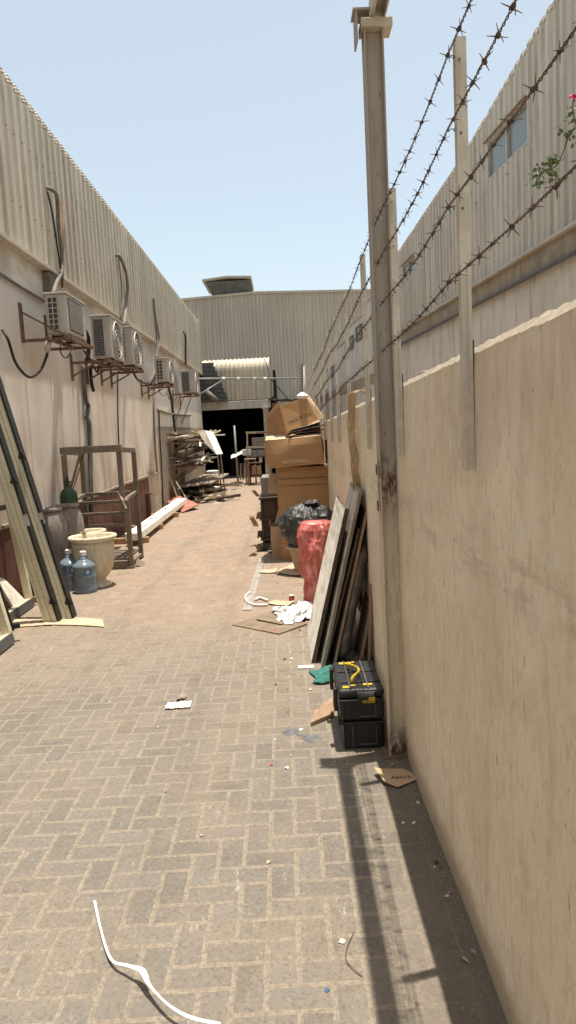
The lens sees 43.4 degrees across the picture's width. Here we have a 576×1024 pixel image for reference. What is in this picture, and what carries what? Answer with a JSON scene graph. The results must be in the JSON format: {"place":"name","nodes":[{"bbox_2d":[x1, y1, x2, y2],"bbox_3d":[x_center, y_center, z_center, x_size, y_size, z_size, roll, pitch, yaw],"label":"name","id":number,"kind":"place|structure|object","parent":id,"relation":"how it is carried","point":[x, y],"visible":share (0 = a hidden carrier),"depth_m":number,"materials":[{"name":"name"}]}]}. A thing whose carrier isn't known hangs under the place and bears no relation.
{"place":"outdoors","nodes":[
{"label":"outdoors","id":0,"kind":"place"},
{"bbox_2d":[60,478,78,507],"bbox_3d":[-2.821,0.172,9.411,0.224,1.239,0.224,-3,6,0],"label":"gas cylinder","id":1,"kind":"object","parent":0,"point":[68,493],"visible":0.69,"depth_m":9.29,"materials":[{"name":"green paint"}]},
{"bbox_2d":[0,473,507,1023],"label":"paved alley","id":2,"kind":"structure","parent":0,"point":[160,881],"depth_m":3.13,"materials":[{"name":"brick"}]},
{"bbox_2d":[0,584,19,653],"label":"window frame","id":3,"kind":"object","parent":2,"relation":"on","point":[7,627],"visible":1,"depth_m":6.15,"materials":[{"name":"wood"}]},
{"bbox_2d":[0,577,24,606],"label":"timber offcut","id":4,"kind":"object","parent":2,"relation":"on","point":[13,596],"visible":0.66,"depth_m":7.25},
{"bbox_2d":[0,498,34,620],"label":"window frame","id":5,"kind":"object","parent":2,"relation":"on","point":[21,608],"visible":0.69,"depth_m":7.46,"materials":[{"name":"wood"}]},
{"bbox_2d":[43,507,67,560],"bbox_3d":[-2.821,0.408,8.703,0.350,0.928,0.350,-3,6,0],"label":"clay jar","id":6,"kind":"object","parent":2,"relation":"on","point":[56,521],"visible":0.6,"depth_m":8.57,"materials":[{"name":"ceramic"}]},
{"bbox_2d":[13,617,103,626],"bbox_3d":[-2.163,1.036,6.842,1.074,0.012,0.362,-2,7,10],"label":"cardboard strip","id":7,"kind":"object","parent":2,"relation":"on","point":[27,622],"visible":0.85,"depth_m":6.81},
{"bbox_2d":[0,424,61,621],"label":"window profile","id":8,"kind":"object","parent":7,"relation":"on","point":[28,543],"depth_m":6.76,"materials":[{"name":"beige metal"}]},
{"bbox_2d":[0,376,76,618],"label":"window profile","id":9,"kind":"object","parent":7,"relation":"on","point":[38,517],"depth_m":6.92,"materials":[{"name":"wood"}]},
{"bbox_2d":[60,549,75,590],"bbox_3d":[-2.515,0.663,8.337,0.259,0.472,0.259,-3,6,0],"label":"water bottle","id":10,"kind":"object","parent":2,"relation":"on","point":[68,561],"visible":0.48,"depth_m":8.23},
{"bbox_2d":[55,503,83,556],"bbox_3d":[-2.730,0.359,9.080,0.360,0.932,0.360,-3,6,0],"label":"clay jar","id":11,"kind":"object","parent":2,"relation":"on","point":[72,514],"visible":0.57,"depth_m":8.92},
{"bbox_2d":[72,551,97,593],"bbox_3d":[-2.296,0.673,8.156,0.259,0.472,0.259,-3,6,0],"label":"water bottle","id":12,"kind":"object","parent":2,"relation":"on","point":[84,574],"visible":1,"depth_m":8.06,"materials":[{"name":"plastic"}]},
{"bbox_2d":[68,532,116,588],"bbox_3d":[-2.262,0.571,8.453,0.561,0.604,0.561,-3,6,0],"label":"stone urn","id":13,"kind":"object","parent":2,"relation":"on","point":[98,547],"visible":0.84,"depth_m":8.28,"materials":[{"name":"stone"}]},
{"bbox_2d":[59,444,145,568],"bbox_3d":[-2.427,-0.089,9.802,0.970,1.630,0.843,-3,6,0],"label":"metal rack","id":14,"kind":"object","parent":2,"relation":"on","point":[130,552],"visible":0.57,"depth_m":9.51,"materials":[{"name":"brown metal"}]},
{"bbox_2d":[114,536,149,544],"bbox_3d":[-2.600,0.467,11.775,0.670,0.094,0.100,-3,6,0],"label":"timber bearer","id":15,"kind":"object","parent":2,"relation":"on","point":[124,541],"visible":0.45,"depth_m":11.73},
{"bbox_2d":[125,498,185,540],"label":"steel beam","id":16,"kind":"structure","parent":2,"relation":"on","point":[152,522],"depth_m":13.49,"materials":[{"name":"white paint"}]},
{"bbox_2d":[93,900,220,1023],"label":"plastic strap","id":17,"kind":"object","parent":2,"relation":"on","point":[142,971],"visible":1,"depth_m":2.24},
{"bbox_2d":[165,694,191,708],"bbox_3d":[-0.695,1.204,4.620,0.164,0.024,0.213,-3,6,0],"label":"torn paper","id":18,"kind":"object","parent":2,"relation":"on","point":[180,704],"visible":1,"depth_m":4.58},
{"bbox_2d":[167,494,198,512],"bbox_3d":[-2.583,-0.239,17.456,0.488,0.209,2.977,-5,7,-18],"label":"red board","id":19,"kind":"object","parent":2,"relation":"on","point":[188,505],"visible":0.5,"depth_m":16.88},
{"bbox_2d":[194,494,240,502],"bbox_3d":[-1.776,-0.339,18.267,1.239,0.139,0.118,-6,7,-28],"label":"timber offcut","id":20,"kind":"object","parent":2,"relation":"on","point":[223,497],"visible":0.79,"depth_m":18.24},
{"bbox_2d":[230,448,241,475],"bbox_3d":[-2.146,-2.037,29.231,0.488,1.120,0.400,-3,6,0],"label":"black drape","id":21,"kind":"object","parent":2,"relation":"on","point":[233,467],"visible":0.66,"depth_m":29.10,"materials":[{"name":"fabric"}]},
{"bbox_2d":[201,357,277,474],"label":"open shed","id":22,"kind":"structure","parent":2,"relation":"on","point":[245,407],"depth_m":27.40,"materials":[{"name":"metal"}]},
{"bbox_2d":[243,558,264,610],"bbox_3d":[-0.373,0.783,8.341,0.087,0.006,2.843,-3,6,1],"label":"grey plank","id":23,"kind":"object","parent":2,"relation":"on","point":[254,586],"visible":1,"depth_m":8.02,"materials":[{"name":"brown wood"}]},
{"bbox_2d":[7,612,502,1023],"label":"grit","id":24,"kind":"object","parent":2,"relation":"on","point":[465,937],"visible":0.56,"depth_m":2.73,"materials":[{"name":"gravel"}]},
{"bbox_2d":[246,431,266,483],"bbox_3d":[-1.022,-1.824,24.091,0.768,1.736,0.300,-3,6,0],"label":"work stand","id":25,"kind":"object","parent":2,"relation":"on","point":[247,446],"visible":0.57,"depth_m":24.07,"materials":[{"name":"wood"}]},
{"bbox_2d":[259,493,277,551],"bbox_3d":[-0.253,0.135,10.655,0.290,0.775,0.790,-3,6,0],"label":"cabinet","id":26,"kind":"object","parent":2,"relation":"on","point":[269,507],"visible":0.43,"depth_m":10.28,"materials":[{"name":"wood"}]},
{"bbox_2d":[261,474,277,495],"bbox_3d":[-0.256,-0.398,10.621,0.260,0.280,0.600,-3,6,0],"label":"equipment case","id":27,"kind":"object","parent":26,"relation":"on","point":[264,485],"visible":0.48,"depth_m":10.33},
{"bbox_2d":[232,611,306,634],"bbox_3d":[-0.113,0.982,6.441,0.585,0.018,0.531,3,9,41],"label":"fibre board","id":28,"kind":"object","parent":2,"relation":"on","point":[253,623],"visible":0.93,"depth_m":6.32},
{"bbox_2d":[256,615,283,624],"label":"fibre board","id":29,"kind":"object","parent":28,"relation":"on","point":[271,618],"visible":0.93,"depth_m":6.47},
{"bbox_2d":[272,600,312,623],"bbox_3d":[0.061,0.887,6.648,0.435,0.103,0.703,-3,6,0],"label":"white bag","id":30,"kind":"object","parent":28,"relation":"on","point":[299,611],"visible":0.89,"depth_m":6.53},
{"bbox_2d":[269,520,281,558],"bbox_3d":[-0.156,0.363,9.852,0.169,0.496,0.417,-3,6,0],"label":"cardboard box","id":31,"kind":"object","parent":2,"relation":"on","point":[276,548],"visible":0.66,"depth_m":9.65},
{"bbox_2d":[277,564,299,574],"bbox_3d":[0.007,0.701,8.730,0.295,0.027,0.733,-3,6,0],"label":"cardboard piece","id":32,"kind":"object","parent":2,"relation":"on","point":[289,569],"visible":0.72,"depth_m":8.70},
{"bbox_2d":[286,545,299,571],"bbox_3d":[0.235,0.562,8.618,0.506,0.334,0.405,-3,6,0],"label":"trash bin","id":33,"kind":"object","parent":2,"relation":"on","point":[294,552],"visible":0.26,"depth_m":8.52,"materials":[{"name":"cardboard"}]},
{"bbox_2d":[278,502,332,547],"bbox_3d":[0.237,0.173,8.576,0.640,0.605,0.571,1,8,32],"label":"bin bag","id":34,"kind":"object","parent":33,"relation":"in","point":[292,518],"visible":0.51,"depth_m":8.40,"materials":[{"name":"plastic"}]},
{"bbox_2d":[278,463,328,559],"bbox_3d":[0.217,-0.023,9.836,0.702,1.261,0.799,-3,6,0],"label":"cardboard box","id":35,"kind":"object","parent":2,"relation":"on","point":[301,478],"visible":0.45,"depth_m":9.41,"materials":[{"name":"cardboard"}]},
{"bbox_2d":[268,474,277,493],"bbox_3d":[-0.172,-0.389,9.952,0.200,0.269,0.245,-3,6,0],"label":"cardboard box","id":36,"kind":"object","parent":35,"relation":"on","point":[273,483],"visible":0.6,"depth_m":9.87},
{"bbox_2d":[265,420,323,468],"bbox_3d":[0.094,-0.900,9.555,0.814,0.610,0.684,-3,6,0],"label":"cardboard box","id":37,"kind":"object","parent":35,"relation":"on","point":[282,451],"visible":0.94,"depth_m":9.24,"materials":[{"name":"cardboard"}]},
{"bbox_2d":[265,396,323,436],"bbox_3d":[0.101,-1.268,9.625,0.745,0.525,0.607,-7,8,-35],"label":"cardboard box","id":38,"kind":"object","parent":37,"relation":"on","point":[284,419],"visible":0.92,"depth_m":9.46,"materials":[{"name":"brown"}]},
{"bbox_2d":[296,519,330,601],"bbox_3d":[0.304,0.492,7.044,0.406,0.820,0.423,-8,8,-36],"label":"red sack","id":39,"kind":"object","parent":2,"relation":"on","point":[312,536],"visible":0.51,"depth_m":6.88,"materials":[{"name":"plastic"}]},
{"bbox_2d":[309,665,333,683],"bbox_3d":[0.387,1.087,4.998,0.482,0.059,0.366,-3,6,0],"label":"green cloth","id":40,"kind":"object","parent":2,"relation":"on","point":[321,675],"visible":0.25,"depth_m":4.93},
{"bbox_2d":[311,697,333,725],"bbox_3d":[0.224,1.191,4.329,0.118,0.034,0.385,-2,7,11],"label":"cardboard piece","id":41,"kind":"object","parent":2,"relation":"on","point":[324,711],"visible":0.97,"depth_m":4.27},
{"bbox_2d":[307,496,348,662],"bbox_3d":[0.299,0.486,5.641,0.324,1.146,0.860,-3,6,0],"label":"leaning board","id":42,"kind":"object","parent":2,"relation":"on","point":[329,565],"visible":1,"depth_m":5.43,"materials":[{"name":"white paint"}]},
{"bbox_2d":[319,482,361,667],"bbox_3d":[0.376,0.441,5.436,0.341,1.269,0.700,-3,6,0],"label":"leaning board","id":43,"kind":"object","parent":2,"relation":"on","point":[353,498],"visible":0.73,"depth_m":5.20,"materials":[{"name":"grey wood"}]},
{"bbox_2d":[326,524,359,663],"bbox_3d":[0.390,0.573,5.551,0.295,0.978,0.700,-3,6,0],"label":"leaning board","id":44,"kind":"object","parent":2,"relation":"on","point":[352,550],"visible":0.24,"depth_m":5.22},
{"bbox_2d":[330,504,366,664],"bbox_3d":[0.436,0.510,5.414,0.300,1.128,0.660,-3,6,0],"label":"leaning board","id":45,"kind":"object","parent":2,"relation":"on","point":[360,524],"visible":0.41,"depth_m":5.14,"materials":[{"name":"wood"}]},
{"bbox_2d":[338,543,367,657],"bbox_3d":[0.461,0.637,5.178,0.246,0.830,0.192,-3,6,0],"label":"wrapped roll","id":46,"kind":"object","parent":2,"relation":"on","point":[349,623],"visible":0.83,"depth_m":5.10,"materials":[{"name":"plastic"}]},
{"bbox_2d":[329,660,384,748],"bbox_3d":[0.376,1.045,4.029,0.267,0.374,0.504,-3,6,0],"label":"tool box","id":47,"kind":"object","parent":2,"relation":"on","point":[356,687],"visible":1,"depth_m":3.82,"materials":[{"name":"grey plastic"}]},
{"bbox_2d":[238,554,476,962],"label":"litter scraps","id":48,"kind":"object","parent":2,"relation":"on","point":[472,950],"visible":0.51,"depth_m":2.78,"materials":[{"name":"cardboard"}]},
{"bbox_2d":[354,592,368,657],"bbox_3d":[0.544,0.850,5.256,0.124,0.478,0.350,-3,6,0],"label":"leaning board","id":49,"kind":"object","parent":2,"relation":"on","point":[361,637],"visible":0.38,"depth_m":5.21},
{"bbox_2d":[368,583,371,660],"bbox_3d":[0.568,0.803,5.020,0.047,0.615,0.070,-3,6,0],"label":"leaning board","id":50,"kind":"object","parent":2,"relation":"on","point":[369,622],"visible":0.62,"depth_m":4.99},
{"bbox_2d":[351,7,407,759],"bbox_3d":[0.477,-0.533,3.576,0.179,3.609,0.160,-3,6,0],"label":"steel post","id":51,"kind":"object","parent":2,"relation":"on","point":[373,32],"visible":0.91,"depth_m":3.54,"materials":[{"name":"grey metal"}]},
{"bbox_2d":[369,0,389,16],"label":"overhead beam","id":52,"kind":"structure","parent":51,"relation":"attached to","point":[379,8],"depth_m":3.32,"materials":[{"name":"beige paint"}]},
{"bbox_2d":[374,767,415,786],"bbox_3d":[0.522,1.265,3.492,0.179,0.035,0.175,-6,7,-26],"label":"cardboard piece","id":53,"kind":"object","parent":2,"relation":"on","point":[397,777],"visible":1,"depth_m":3.49,"materials":[{"name":"brown"}]},
{"bbox_2d":[321,299,575,1023],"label":"boundary wall","id":54,"kind":"structure","parent":2,"relation":"on","point":[487,548],"depth_m":1.96,"materials":[{"name":"concrete"}]},
{"bbox_2d":[316,358,321,435],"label":"fence post","id":55,"kind":"object","parent":54,"relation":"attached to","point":[318,386],"visible":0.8,"depth_m":10.42,"materials":[{"name":"metal"}]},
{"bbox_2d":[320,348,326,439],"bbox_3d":[0.458,-1.502,9.206,0.036,1.156,0.033,-3,6,0],"label":"fence post","id":56,"kind":"object","parent":54,"relation":"attached to","point":[324,407],"visible":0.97,"depth_m":9.20,"materials":[{"name":"metal"}]},
{"bbox_2d":[326,332,333,440],"bbox_3d":[0.465,-1.375,7.963,0.036,1.180,0.033,-3,6,0],"label":"fence post","id":57,"kind":"object","parent":54,"relation":"attached to","point":[330,394],"visible":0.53,"depth_m":7.96,"materials":[{"name":"metal"}]},
{"bbox_2d":[333,317,340,442],"bbox_3d":[0.471,-1.256,6.910,0.036,1.180,0.033,-3,6,0],"label":"fence post","id":58,"kind":"object","parent":54,"relation":"attached to","point":[337,386],"visible":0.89,"depth_m":6.90,"materials":[{"name":"paint"}]},
{"bbox_2d":[343,293,350,400],"bbox_3d":[0.479,-1.121,5.707,0.036,1.180,0.033,-3,6,0],"label":"fence post","id":59,"kind":"object","parent":54,"relation":"attached to","point":[348,374],"visible":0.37,"depth_m":5.67,"materials":[{"name":"paint"}]},
{"bbox_2d":[347,390,364,523],"bbox_3d":[0.542,-0.303,5.364,0.180,1.187,0.068,-2,7,10],"label":"cardboard strip","id":60,"kind":"object","parent":54,"relation":"hanging from","point":[351,428],"visible":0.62,"depth_m":5.34,"materials":[{"name":"cardboard"}]},
{"bbox_2d":[360,254,371,448],"bbox_3d":[0.486,-0.983,4.475,0.036,1.180,0.033,-3,6,0],"label":"fence post","id":61,"kind":"object","parent":54,"relation":"attached to","point":[366,360],"visible":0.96,"depth_m":4.46,"materials":[{"name":"paint"}]},
{"bbox_2d":[388,188,404,455],"bbox_3d":[0.494,-0.847,3.272,0.036,1.180,0.033,-3,6,0],"label":"fence post","id":62,"kind":"object","parent":54,"relation":"attached to","point":[398,377],"visible":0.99,"depth_m":3.26,"materials":[{"name":"paint"}]},
{"bbox_2d":[452,36,474,469],"bbox_3d":[0.502,-0.710,2.045,0.036,1.180,0.033,-3,6,0],"label":"fence post","id":63,"kind":"object","parent":54,"relation":"attached to","point":[466,341],"visible":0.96,"depth_m":2.03,"materials":[{"name":"paint"}]},
{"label":"fence post","id":64,"kind":"object","parent":54,"relation":"attached to","visible":0},
{"bbox_2d":[305,0,476,391],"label":"barbed wire","id":65,"kind":"object","parent":64,"relation":"attached to","point":[458,29],"visible":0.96,"depth_m":2.50,"materials":[{"name":"metal"}]},
{"bbox_2d":[309,0,521,393],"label":"barbed wire","id":66,"kind":"object","parent":64,"relation":"attached to","point":[484,61],"visible":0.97,"depth_m":2.02,"materials":[{"name":"metal"}]},
{"bbox_2d":[313,21,575,400],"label":"barbed wire","id":67,"kind":"object","parent":64,"relation":"attached to","point":[533,89],"visible":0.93,"depth_m":1.76,"materials":[{"name":"metal"}]},
{"bbox_2d":[319,160,575,409],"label":"barbed wire","id":68,"kind":"object","parent":64,"relation":"attached to","point":[555,186],"visible":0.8,"depth_m":1.78,"materials":[{"name":"metal"}]},
{"bbox_2d":[0,0,553,297],"label":"sky","id":69,"kind":"structure","parent":0,"point":[226,137],"materials":[{"name":"blue"}]},
{"bbox_2d":[398,0,575,382],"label":"warehouse building","id":70,"kind":"structure","parent":0,"point":[528,274],"depth_m":10.39,"materials":[{"name":"metal"}]},
{"bbox_2d":[400,254,415,279],"bbox_3d":[2.707,-5.472,16.268,0.120,0.356,1.217,-3,6,-4],"label":"window","id":71,"kind":"structure","parent":70,"relation":"in","point":[412,259],"depth_m":16.25,"materials":[{"name":"glass"}]},
{"bbox_2d":[482,95,526,181],"bbox_3d":[3.130,-5.305,10.379,0.120,0.580,1.605,-3,6,-4],"label":"window","id":72,"kind":"structure","parent":70,"relation":"in","point":[516,137],"depth_m":10.36,"materials":[{"name":"grey glass"}]},
{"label":"ground","id":73,"kind":"structure","parent":0,"visible":0},
{"bbox_2d":[0,67,205,608],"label":"warehouse building","id":74,"kind":"structure","parent":73,"relation":"on","point":[48,406],"depth_m":10.52,"materials":[{"name":"white paint"}]},
{"bbox_2d":[0,272,44,302],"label":"conduit","id":75,"kind":"object","parent":74,"relation":"attached to","point":[20,286],"visible":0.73,"depth_m":8.34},
{"bbox_2d":[1,329,48,378],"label":"cable","id":76,"kind":"object","parent":74,"relation":"hanging from","point":[16,363],"visible":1,"depth_m":7.91,"materials":[{"name":"black rubber"}]},
{"bbox_2d":[42,272,56,297],"bbox_3d":[-3.087,-2.925,9.389,0.100,0.320,0.280,-3,6,0],"label":"junction box","id":77,"kind":"object","parent":74,"relation":"attached to","point":[48,278],"visible":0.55,"depth_m":9.25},
{"bbox_2d":[46,191,61,268],"bbox_3d":[-3.034,-3.650,9.387,0.024,0.897,0.331,-3,6,0],"label":"refrigerant pipe","id":78,"kind":"object","parent":74,"relation":"attached to","point":[54,229],"visible":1,"depth_m":9.41,"materials":[{"name":"black rubber"}]},
{"bbox_2d":[46,186,64,291],"bbox_3d":[-2.974,-3.409,9.143,0.139,1.506,1.118,-4,6,-7],"label":"refrigerant pipe","id":79,"kind":"object","parent":74,"relation":"attached to","point":[60,275],"visible":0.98,"depth_m":9.55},
{"bbox_2d":[18,302,93,350],"bbox_3d":[-2.813,-2.258,8.836,0.580,0.450,1.140,-3,6,0],"label":"wall bracket","id":80,"kind":"object","parent":74,"relation":"attached to","point":[65,345],"depth_m":8.40,"materials":[{"name":"metal"}]},
{"bbox_2d":[43,291,86,343],"bbox_3d":[-2.691,-2.339,8.797,0.276,0.506,0.824,-3,6,0],"label":"air conditioner","id":81,"kind":"object","parent":80,"relation":"on","point":[65,312],"visible":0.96,"depth_m":8.42,"materials":[{"name":"beige metal"}]},
{"bbox_2d":[61,198,64,287],"bbox_3d":[-3.034,-3.639,9.754,0.034,1.282,0.476,-3,6,0],"label":"pvc pipe","id":82,"kind":"object","parent":74,"relation":"attached to","point":[63,227],"visible":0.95,"depth_m":9.79,"materials":[{"name":"plastic"}]},
{"bbox_2d":[81,364,93,511],"bbox_3d":[-2.981,-1.100,10.840,0.099,2.197,0.358,-3,6,0],"label":"drain pipe","id":83,"kind":"object","parent":74,"relation":"attached to","point":[89,435],"visible":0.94,"depth_m":10.83,"materials":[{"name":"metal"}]},
{"bbox_2d":[69,353,123,384],"bbox_3d":[-2.807,-2.122,10.713,0.580,0.380,1.040,-3,6,0],"label":"wall bracket","id":84,"kind":"object","parent":74,"relation":"attached to","point":[101,363],"depth_m":10.33,"materials":[{"name":"metal"}]},
{"bbox_2d":[89,314,124,364],"bbox_3d":[-2.673,-2.550,10.796,0.315,0.636,0.884,-3,6,0],"label":"air conditioner","id":85,"kind":"object","parent":84,"relation":"on","point":[107,336],"visible":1,"depth_m":10.39,"materials":[{"name":"beige metal"}]},
{"bbox_2d":[100,366,143,387],"bbox_3d":[-2.819,-2.346,12.348,0.580,0.380,0.940,-3,6,0],"label":"wall bracket","id":86,"kind":"object","parent":74,"relation":"attached to","point":[126,370],"depth_m":12.04,"materials":[{"name":"metal"}]},
{"bbox_2d":[123,326,143,370],"bbox_3d":[-2.684,-2.761,12.277,0.315,0.646,0.874,-3,6,0],"label":"air conditioner","id":87,"kind":"object","parent":86,"relation":"on","point":[133,346],"visible":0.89,"depth_m":11.93,"materials":[{"name":"beige metal"}]},
{"bbox_2d":[115,254,128,325],"bbox_3d":[-2.998,-3.971,13.045,0.177,1.423,1.461,-4,6,-7],"label":"refrigerant pipe","id":88,"kind":"object","parent":74,"relation":"attached to","point":[119,256],"visible":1,"depth_m":13.45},
{"bbox_2d":[150,297,158,383],"bbox_3d":[-3.028,-3.848,16.166,0.080,2.112,1.648,-3,6,-2],"label":"refrigerant pipe","id":89,"kind":"object","parent":74,"relation":"attached to","point":[156,327],"visible":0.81,"depth_m":16.80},
{"bbox_2d":[153,377,157,471],"bbox_3d":[-3.066,-2.036,16.797,0.040,2.206,0.614,-3,6,0],"label":"cable","id":90,"kind":"object","parent":74,"relation":"on","point":[154,427],"visible":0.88,"depth_m":16.58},
{"bbox_2d":[140,380,173,398],"bbox_3d":[-2.838,-2.682,15.782,0.580,0.380,1.040,-3,6,0],"label":"wall bracket","id":91,"kind":"object","parent":74,"relation":"attached to","point":[164,385],"depth_m":15.40,"materials":[{"name":"metal"}]},
{"bbox_2d":[153,357,174,384],"bbox_3d":[-2.681,-3.049,15.767,0.315,0.536,0.874,-3,6,0],"label":"air conditioner","id":92,"kind":"object","parent":91,"relation":"on","point":[164,369],"visible":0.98,"depth_m":15.36,"materials":[{"name":"beige metal"}]},
{"bbox_2d":[158,411,163,505],"bbox_3d":[-3.028,-1.298,17.237,0.036,2.281,0.350,-3,6,0],"label":"cable","id":93,"kind":"object","parent":74,"relation":"attached to","point":[161,458],"visible":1,"depth_m":17.22,"materials":[{"name":"black rubber"}]},
{"bbox_2d":[168,388,177,473],"bbox_3d":[-3.075,-2.206,19.317,0.060,2.398,0.754,-3,6,0],"label":"cable","id":94,"kind":"object","parent":74,"relation":"attached to","point":[172,406],"visible":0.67,"depth_m":19.54,"materials":[{"name":"black rubber"}]},
{"bbox_2d":[172,390,199,422],"bbox_3d":[-2.855,-2.977,20.479,0.580,0.904,1.640,-3,6,0],"label":"wall bracket","id":95,"kind":"object","parent":74,"relation":"attached to","point":[188,395],"depth_m":19.99,"materials":[{"name":"metal"}]},
{"bbox_2d":[180,370,198,394],"bbox_3d":[-2.785,-3.669,20.552,0.415,0.646,0.924,-3,6,0],"label":"air conditioner","id":96,"kind":"object","parent":95,"relation":"on","point":[189,381],"visible":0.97,"depth_m":20.11,"materials":[{"name":"beige metal"}]},
{"bbox_2d":[167,440,207,481],"bbox_3d":[-2.683,-1.468,20.146,0.730,1.002,3.650,-3,6,0],"label":"wall shelf","id":97,"kind":"object","parent":74,"relation":"attached to","point":[188,466],"depth_m":19.47,"materials":[{"name":"metal"}]},
{"bbox_2d":[181,276,370,404],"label":"warehouse building","id":98,"kind":"structure","parent":73,"relation":"on","point":[238,317],"depth_m":39.09,"materials":[{"name":"metal"}]},
{"bbox_2d":[313,295,374,419],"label":"stepped building","id":99,"kind":"structure","parent":73,"relation":"on","point":[357,362],"depth_m":24.14,"materials":[{"name":"concrete"}]},
{"bbox_2d":[525,94,575,188],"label":"bougainvillea","id":100,"kind":"object","parent":73,"relation":"on","point":[552,161],"visible":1,"depth_m":2.62,"materials":[{"name":"green plant"}]},
{"bbox_3d":[-0.292,-4.112,24.191,0.705,0.826,1.020,-3,6,0],"label":"stay wire","id":101,"kind":"object","parent":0,"visible":0},
{"bbox_2d":[198,377,299,379],"bbox_3d":[-1.154,-4.248,23.037,0.133,0.183,4.812,2,8,39],"label":"overhead pipe","id":102,"kind":"object","parent":101,"relation":"attached to","point":[245,378],"visible":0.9,"depth_m":22.70,"materials":[{"name":"metal"}]},
{"bbox_3d":[-2.792,-1.981,19.839,0.566,0.170,3.151,-3,6,0],"label":"timber offcut","id":103,"kind":"object","parent":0,"visible":0},
{"bbox_2d":[176,437,201,440],"bbox_3d":[-2.579,-2.011,19.653,0.047,0.106,2.396,-1,7,13],"label":"timber offcut","id":104,"kind":"object","parent":103,"relation":"on","point":[188,438],"visible":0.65,"depth_m":19.21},
{"bbox_2d":[167,434,224,437],"bbox_3d":[-2.473,-2.098,19.969,0.044,0.038,3.344,-1,7,20],"label":"timber offcut","id":105,"kind":"object","parent":104,"relation":"on","point":[197,436],"visible":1,"depth_m":19.82,"materials":[{"name":"brown wood"}]},
{"bbox_2d":[205,430,222,453],"bbox_3d":[-2.120,-1.965,20.330,0.448,0.696,1.229,-2,6,6],"label":"panel","id":106,"kind":"object","parent":105,"relation":"on","point":[214,441],"visible":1,"depth_m":20.38,"materials":[{"name":"white paint"}]},
{"bbox_3d":[-2.669,-2.054,19.504,0.527,0.031,2.747,-3,6,0],"label":"timber offcut","id":107,"kind":"object","parent":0,"visible":0},
{"bbox_3d":[-2.461,-2.137,19.443,0.080,0.116,2.530,-3,6,0],"label":"timber offcut","id":108,"kind":"object","parent":107,"relation":"on","visible":0},
{"bbox_2d":[198,430,215,453],"bbox_3d":[-2.233,-1.911,19.822,0.358,0.673,0.773,-6,7,-29],"label":"panel","id":109,"kind":"object","parent":108,"relation":"on","point":[204,435],"visible":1,"depth_m":19.81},
{"bbox_3d":[-2.811,-1.447,19.723,0.404,0.170,2.020,-3,6,0],"label":"timber offcut","id":110,"kind":"object","parent":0,"visible":0},
{"bbox_2d":[169,457,202,458],"bbox_3d":[-2.701,-1.474,19.712,0.036,0.178,3.286,-2,7,10],"label":"timber offcut","id":111,"kind":"object","parent":110,"relation":"on","point":[183,458],"visible":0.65,"depth_m":19.27,"materials":[{"name":"wood"}]},
{"bbox_2d":[175,442,208,458],"bbox_3d":[-2.583,-1.764,20.214,0.220,0.393,3.441,-2,6,8],"label":"dark roll","id":112,"kind":"object","parent":111,"relation":"on","point":[187,451],"visible":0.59,"depth_m":19.36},
{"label":"timber offcut","id":113,"kind":"object","parent":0,"visible":0},
{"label":"timber offcut","id":114,"kind":"object","parent":113,"relation":"on","visible":0},
{"bbox_2d":[201,473,228,484],"bbox_3d":[-2.056,-0.954,20.660,0.260,0.080,3.507,-3,6,3],"label":"plank","id":115,"kind":"object","parent":114,"relation":"on","point":[212,480],"visible":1,"depth_m":20.07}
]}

